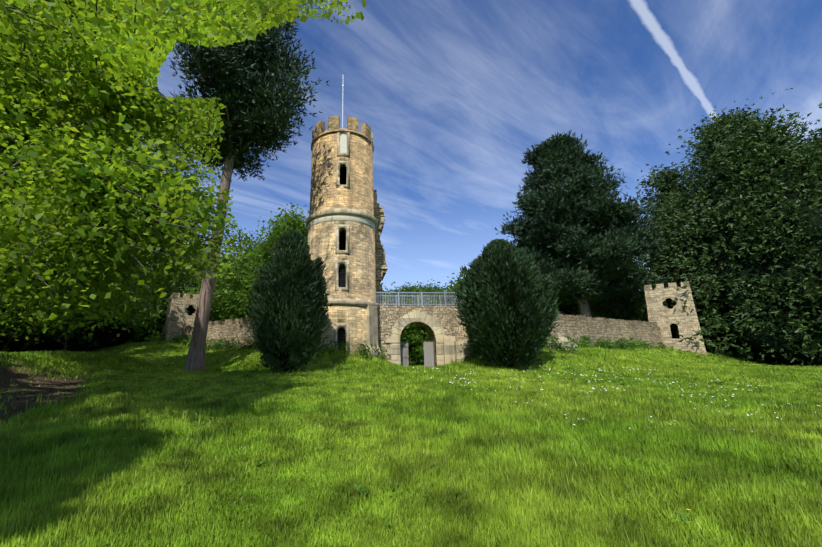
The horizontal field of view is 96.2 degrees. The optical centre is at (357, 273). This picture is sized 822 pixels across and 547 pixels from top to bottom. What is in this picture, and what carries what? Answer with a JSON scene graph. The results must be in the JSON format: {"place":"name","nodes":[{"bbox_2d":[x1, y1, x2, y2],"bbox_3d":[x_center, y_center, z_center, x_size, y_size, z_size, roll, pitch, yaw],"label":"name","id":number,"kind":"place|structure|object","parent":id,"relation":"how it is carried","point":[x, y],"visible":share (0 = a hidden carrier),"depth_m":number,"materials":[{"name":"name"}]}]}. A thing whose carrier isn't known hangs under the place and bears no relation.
{"place":"outdoors","nodes":[
{"label":"outdoors","id":0,"kind":"place"},
{"bbox_2d":[0,279,168,352],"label":"shrubs","id":1,"kind":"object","parent":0,"point":[104,339],"depth_m":34.33,"materials":[{"name":"green plant"}]},
{"bbox_2d":[126,255,244,342],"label":"foliage","id":2,"kind":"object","parent":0,"point":[187,283],"depth_m":48.10,"materials":[{"name":"green plant"}]},
{"bbox_2d":[382,284,415,360],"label":"leaves","id":3,"kind":"object","parent":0,"point":[395,287],"depth_m":68.96,"materials":[{"name":"green plant"}]},
{"bbox_2d":[0,341,819,546],"bbox_3d":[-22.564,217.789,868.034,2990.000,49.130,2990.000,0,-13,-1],"label":"ground","id":4,"kind":"structure","parent":0,"point":[9,374],"depth_m":13.67,"materials":[{"name":"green plant"}]},
{"bbox_2d":[0,308,20,337],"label":"shrub leaves","id":5,"kind":"object","parent":4,"relation":"on","point":[2,325],"visible":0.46,"depth_m":27.15,"materials":[{"name":"green plant"}]},
{"bbox_2d":[0,357,95,419],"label":"leaf litter leaves","id":6,"kind":"object","parent":4,"relation":"on","point":[33,387],"visible":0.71,"depth_m":12.90,"materials":[{"name":"plant"}]},
{"bbox_2d":[16,278,128,351],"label":"shrub leaves","id":7,"kind":"object","parent":4,"relation":"on","point":[60,332],"depth_m":29.73,"materials":[{"name":"green plant"}]},
{"bbox_2d":[109,262,194,339],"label":"tree leaves","id":8,"kind":"object","parent":4,"relation":"on","point":[164,299],"depth_m":43.34,"materials":[{"name":"green plant"}]},
{"bbox_2d":[0,0,345,343],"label":"foliage","id":9,"kind":"object","parent":4,"relation":"on","point":[50,128],"depth_m":7.58,"materials":[{"name":"green plant"}]},
{"bbox_2d":[70,0,366,297],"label":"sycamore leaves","id":10,"kind":"object","parent":9,"relation":"attached to","point":[138,67],"visible":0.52,"depth_m":7.20,"materials":[{"name":"green plant"}]},
{"bbox_2d":[164,298,197,340],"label":"tower","id":11,"kind":"structure","parent":4,"relation":"on","point":[176,319],"depth_m":34.58,"materials":[{"name":"stone"}]},
{"bbox_2d":[167,302,197,307],"bbox_3d":[-16.951,3.250,36.655,3.400,0.140,3.400,8,-15,-32],"label":"tower band","id":12,"kind":"object","parent":11,"relation":"attached to","point":[181,303],"visible":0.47,"depth_m":34.95,"materials":[{"name":"beige stone"}]},
{"bbox_2d":[168,292,198,301],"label":"battlements","id":13,"kind":"object","parent":11,"relation":"on","point":[185,295],"visible":0.38,"depth_m":35.25,"materials":[{"name":"beige stone"}]},
{"bbox_2d":[182,302,196,315],"bbox_3d":[-16.043,3.542,35.165,1.600,1.600,0.100,8,-15,-32],"label":"window surround","id":14,"kind":"object","parent":11,"relation":"attached to","point":[195,304],"visible":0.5,"depth_m":35.03,"materials":[{"name":"beige stone"}]},
{"bbox_2d":[161,317,256,348],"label":"curtain wall","id":15,"kind":"structure","parent":4,"relation":"on","point":[226,329],"depth_m":30.50,"materials":[{"name":"stone"}]},
{"bbox_2d":[182,228,269,320],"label":"tree leaves","id":16,"kind":"object","parent":4,"relation":"on","point":[246,260],"depth_m":44.14,"materials":[{"name":"green plant"}]},
{"bbox_2d":[166,201,309,320],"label":"tree leaves","id":17,"kind":"object","parent":4,"relation":"on","point":[287,222],"depth_m":38.82,"materials":[{"name":"green plant"}]},
{"bbox_2d":[160,1,329,371],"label":"tree","id":18,"kind":"object","parent":4,"relation":"on","point":[259,118],"depth_m":22.74,"materials":[{"name":"green plant"}]},
{"bbox_2d":[242,229,331,372],"bbox_3d":[-3.437,1.418,18.996,4.152,7.624,4.111,0,-13,-1],"label":"irish yew","id":19,"kind":"object","parent":4,"relation":"on","point":[293,244],"depth_m":17.78,"materials":[{"name":"green plant"}]},
{"bbox_2d":[308,128,375,355],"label":"tower","id":20,"kind":"structure","parent":4,"relation":"on","point":[325,193],"depth_m":24.32,"materials":[{"name":"stone"}]},
{"bbox_2d":[337,265,345,350],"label":"tower grilles","id":21,"kind":"object","parent":20,"relation":"in","point":[339,330],"visible":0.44,"depth_m":22.45,"materials":[{"name":"black metal"}]},
{"bbox_2d":[306,208,376,228],"bbox_3d":[-1.118,-3.553,26.301,5.080,0.420,5.080,0,-13,-1],"label":"string course","id":22,"kind":"object","parent":20,"relation":"on","point":[346,211],"visible":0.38,"depth_m":24.13,"materials":[{"name":"beige stone"}]},
{"bbox_2d":[308,214,374,229],"bbox_3d":[-1.118,-3.158,26.212,4.824,0.430,4.824,0,-13,-1],"label":"string course","id":23,"kind":"object","parent":20,"relation":"attached to","point":[341,217],"visible":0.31,"depth_m":24.11,"materials":[{"name":"stone"}]},
{"bbox_2d":[334,131,349,352],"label":"window surrounds","id":24,"kind":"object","parent":20,"relation":"attached to","point":[337,326],"depth_m":23.49,"materials":[{"name":"beige stone"}]},
{"bbox_2d":[311,130,373,151],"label":"cornice","id":25,"kind":"structure","parent":20,"relation":"attached to","point":[343,131],"depth_m":25.65,"materials":[{"name":"beige stone"}]},
{"bbox_2d":[312,116,372,142],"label":"battlements","id":26,"kind":"object","parent":20,"relation":"on","point":[334,122],"visible":0.46,"depth_m":25.86,"materials":[{"name":"stone"}]},
{"bbox_2d":[340,134,346,152],"bbox_3d":[-0.954,-8.967,25.229,0.560,1.600,0.100,0,-13,-1],"label":"stone panel","id":27,"kind":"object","parent":20,"relation":"in","point":[343,143],"depth_m":25.17,"materials":[{"name":"beige stone"}]},
{"bbox_2d":[327,299,379,308],"bbox_3d":[-1.118,2.303,24.992,5.320,0.340,5.320,0,-13,-1],"label":"string course","id":28,"kind":"object","parent":20,"relation":"on","point":[348,302],"visible":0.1,"depth_m":22.53,"materials":[{"name":"beige stone"}]},
{"bbox_2d":[366,305,381,359],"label":"tower buttresses","id":29,"kind":"structure","parent":20,"relation":"attached to","point":[371,325],"depth_m":22.96,"materials":[{"name":"beige stone"}]},
{"bbox_2d":[373,190,387,305],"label":"ruined wall","id":30,"kind":"structure","parent":20,"relation":"attached to","point":[381,266],"depth_m":27.14,"materials":[{"name":"beige stone"}]},
{"bbox_2d":[381,283,395,305],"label":"tree leaves","id":31,"kind":"object","parent":4,"relation":"on","point":[387,297],"depth_m":51.16,"materials":[{"name":"green plant"}]},
{"bbox_2d":[155,331,665,360],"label":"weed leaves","id":32,"kind":"object","parent":4,"relation":"on","point":[610,344],"visible":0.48,"depth_m":27.65,"materials":[{"name":"green plant"}]},
{"bbox_2d":[34,365,809,546],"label":"lawn weed leaves","id":33,"kind":"object","parent":4,"relation":"on","point":[682,516],"visible":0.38,"depth_m":4.65,"materials":[{"name":"green plant"}]},
{"bbox_2d":[377,306,469,365],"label":"gateway wall","id":34,"kind":"structure","parent":4,"relation":"on","point":[388,317],"depth_m":24.38,"materials":[{"name":"beige stone"}]},
{"bbox_2d":[386,338,443,365],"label":"arch jambs","id":35,"kind":"object","parent":34,"relation":"attached to","point":[395,349],"visible":0.48,"depth_m":23.86,"materials":[{"name":"beige stone"}]},
{"bbox_2d":[391,310,444,338],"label":"gate arch voussoirs","id":36,"kind":"object","parent":34,"relation":"attached to","point":[433,324],"visible":0.79,"depth_m":24.24,"materials":[{"name":"beige stone"}]},
{"bbox_2d":[376,292,461,305],"bbox_3d":[4.376,1.879,25.480,6.370,0.980,1.480,0,-13,-1],"label":"bridge railing","id":37,"kind":"object","parent":34,"relation":"on","point":[419,299],"visible":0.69,"depth_m":24.83,"materials":[{"name":"grey"}]},
{"bbox_2d":[391,276,455,305],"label":"tree leaves","id":38,"kind":"object","parent":4,"relation":"on","point":[424,288],"depth_m":60.73,"materials":[{"name":"green plant"}]},
{"bbox_2d":[400,295,451,364],"bbox_3d":[7.064,6.550,40.057,10.798,7.643,10.040,0,-13,-1],"label":"bush","id":39,"kind":"object","parent":4,"relation":"on","point":[416,336],"depth_m":37.94,"materials":[{"name":"green plant"}]},
{"bbox_2d":[401,293,456,362],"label":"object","id":40,"kind":"object","parent":4,"relation":"on","point":[409,297],"visible":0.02,"depth_m":47.73,"materials":[{"name":"green plant"}]},
{"bbox_2d":[453,238,564,368],"bbox_3d":[8.064,1.603,20.147,5.734,7.287,5.476,0,-13,-1],"label":"irish yew","id":41,"kind":"object","parent":4,"relation":"on","point":[499,255],"depth_m":18.71,"materials":[{"name":"green plant"}]},
{"bbox_2d":[550,333,577,352],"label":"gate stair parapet","id":42,"kind":"structure","parent":4,"relation":"on","point":[561,337],"depth_m":23.45,"materials":[{"name":"beige stone"}]},
{"bbox_2d":[494,130,674,320],"bbox_3d":[24.524,-2.935,41.450,20.192,26.093,17.349,0,-13,-1],"label":"tree","id":43,"kind":"object","parent":4,"relation":"on","point":[580,254],"depth_m":38.26,"materials":[{"name":"green plant"}]},
{"bbox_2d":[546,314,662,347],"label":"curtain wall","id":44,"kind":"structure","parent":4,"relation":"on","point":[575,326],"depth_m":29.24,"materials":[{"name":"stone"}]},
{"bbox_2d":[555,255,653,320],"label":"tree leaves","id":45,"kind":"object","parent":4,"relation":"on","point":[635,311],"visible":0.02,"depth_m":43.51,"materials":[{"name":"green plant"}]},
{"bbox_2d":[413,366,818,429],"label":"daisies","id":46,"kind":"object","parent":4,"relation":"on","point":[617,388],"visible":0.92,"depth_m":12.74,"materials":[{"name":"white plant"}]},
{"bbox_2d":[635,161,698,337],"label":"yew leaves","id":47,"kind":"object","parent":4,"relation":"on","point":[659,178],"depth_m":49.79,"materials":[{"name":"green plant"}]},
{"bbox_2d":[644,287,706,354],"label":"tower","id":48,"kind":"structure","parent":4,"relation":"on","point":[684,320],"depth_m":33.19,"materials":[{"name":"stone"}]},
{"bbox_2d":[643,281,689,291],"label":"battlements","id":49,"kind":"object","parent":48,"relation":"attached to","point":[661,286],"visible":0.4,"depth_m":34.19,"materials":[{"name":"beige stone"}]},
{"bbox_2d":[644,291,691,299],"bbox_3d":[29.792,2.153,35.185,3.350,0.140,3.350,-9,-16,36],"label":"tower band","id":50,"kind":"object","parent":48,"relation":"attached to","point":[667,293],"visible":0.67,"depth_m":33.97,"materials":[{"name":"beige stone"}]},
{"bbox_2d":[658,295,680,308],"bbox_3d":[28.811,2.755,33.710,1.600,1.600,0.100,-9,-16,36],"label":"window surround","id":51,"kind":"object","parent":48,"relation":"attached to","point":[673,296],"visible":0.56,"depth_m":33.82,"materials":[{"name":"beige stone"}]},
{"bbox_2d":[619,180,741,350],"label":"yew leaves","id":52,"kind":"object","parent":4,"relation":"on","point":[670,212],"depth_m":40.93,"materials":[{"name":"green plant"}]},
{"bbox_2d":[627,98,821,365],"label":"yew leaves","id":53,"kind":"object","parent":4,"relation":"on","point":[709,140],"depth_m":37.68,"materials":[{"name":"green plant"}]},
{"bbox_2d":[645,102,821,366],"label":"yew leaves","id":54,"kind":"object","parent":4,"relation":"on","point":[764,140],"depth_m":31.38,"materials":[{"name":"green plant"}]},
{"bbox_2d":[665,88,804,362],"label":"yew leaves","id":55,"kind":"object","parent":4,"relation":"on","point":[719,118],"visible":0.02,"depth_m":45.38,"materials":[{"name":"green plant"}]},
{"bbox_2d":[759,128,821,361],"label":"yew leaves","id":56,"kind":"object","parent":4,"relation":"on","point":[804,276],"depth_m":30.82,"materials":[{"name":"green plant"}]},
{"bbox_2d":[0,334,821,546],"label":"grass","id":57,"kind":"structure","parent":0,"point":[38,508],"depth_m":5.71,"materials":[{"name":"green plant"}]},
{"bbox_2d":[400,341,433,367],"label":"gate door leaves","id":58,"kind":"object","parent":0,"point":[428,354],"visible":0.69,"depth_m":24.49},
{"bbox_2d":[443,336,454,364],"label":"gate pier","id":59,"kind":"structure","parent":0,"point":[448,349],"depth_m":23.68,"materials":[{"name":"beige stone"}]},
{"bbox_2d":[101,0,821,293],"label":"sky","id":60,"kind":"structure","parent":0,"point":[452,95],"materials":[{"name":"blue"}]},
{"bbox_2d":[416,271,574,313],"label":"leaves","id":61,"kind":"object","parent":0,"point":[452,282],"depth_m":55.61,"materials":[{"name":"green plant"}]},
{"bbox_2d":[454,341,558,361],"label":"stone wall","id":62,"kind":"structure","parent":0,"point":[459,355],"depth_m":23.27,"materials":[{"name":"beige stone"}]},
{"bbox_2d":[556,297,645,320],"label":"leaves","id":63,"kind":"object","parent":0,"point":[564,308],"depth_m":49.72,"materials":[{"name":"green plant"}]}
]}

